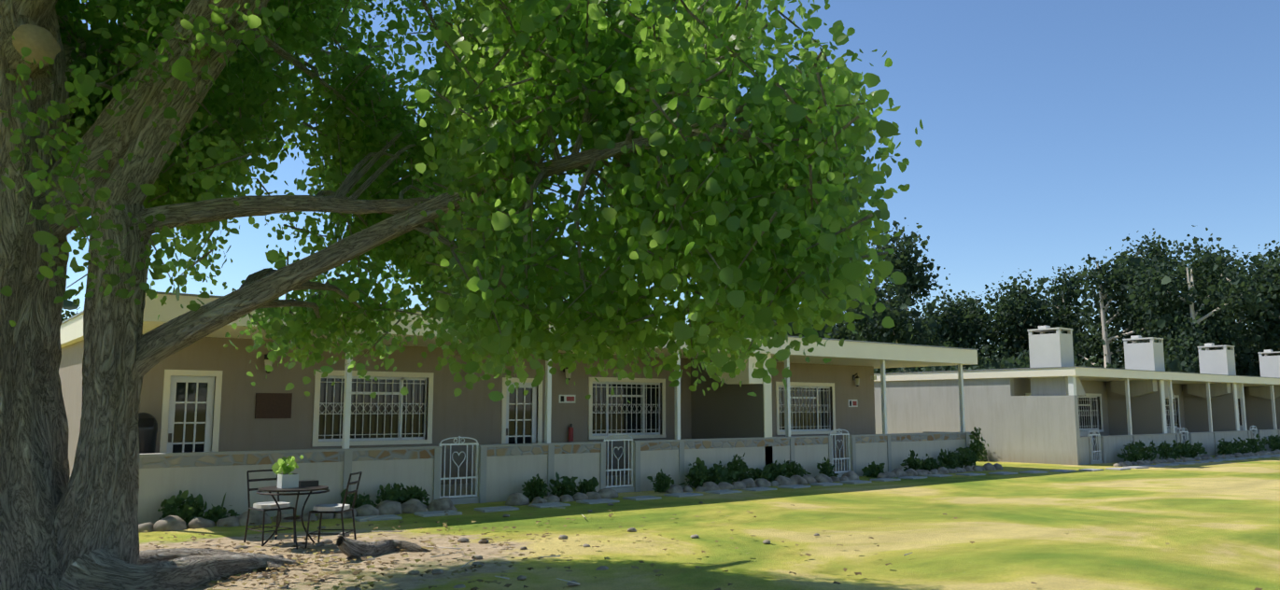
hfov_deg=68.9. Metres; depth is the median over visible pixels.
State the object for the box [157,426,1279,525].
border shrubs
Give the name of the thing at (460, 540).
fallen leaves
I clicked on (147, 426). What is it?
swing bin
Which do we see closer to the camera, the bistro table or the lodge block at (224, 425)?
the bistro table
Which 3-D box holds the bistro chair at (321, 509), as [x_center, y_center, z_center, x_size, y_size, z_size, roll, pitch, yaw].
[-3.660,2.585,11.193,0.541,0.902,0.431,0,-7,2]
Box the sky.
[61,0,1279,355]
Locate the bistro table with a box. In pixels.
[256,473,329,549]
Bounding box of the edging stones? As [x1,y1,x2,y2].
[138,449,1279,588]
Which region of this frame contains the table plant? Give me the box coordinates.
[271,455,303,475]
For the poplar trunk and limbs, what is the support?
on the lawn
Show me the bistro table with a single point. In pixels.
(288, 483)
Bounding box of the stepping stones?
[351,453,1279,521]
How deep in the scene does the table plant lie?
11.24 m
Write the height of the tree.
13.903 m
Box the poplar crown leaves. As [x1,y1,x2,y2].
[0,0,923,403]
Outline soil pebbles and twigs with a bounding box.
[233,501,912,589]
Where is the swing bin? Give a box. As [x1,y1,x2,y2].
[138,412,157,453]
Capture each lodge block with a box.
[58,291,978,524]
[873,325,1279,464]
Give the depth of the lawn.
11.92 m
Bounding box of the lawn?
[138,453,1279,589]
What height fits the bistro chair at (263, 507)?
0.902 m
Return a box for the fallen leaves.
[144,501,1263,589]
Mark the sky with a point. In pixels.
(1055, 133)
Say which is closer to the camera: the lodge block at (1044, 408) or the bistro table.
the bistro table
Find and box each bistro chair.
[243,469,295,546]
[304,471,362,548]
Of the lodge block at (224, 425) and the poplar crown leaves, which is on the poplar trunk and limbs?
the poplar crown leaves
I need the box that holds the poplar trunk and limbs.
[0,0,888,589]

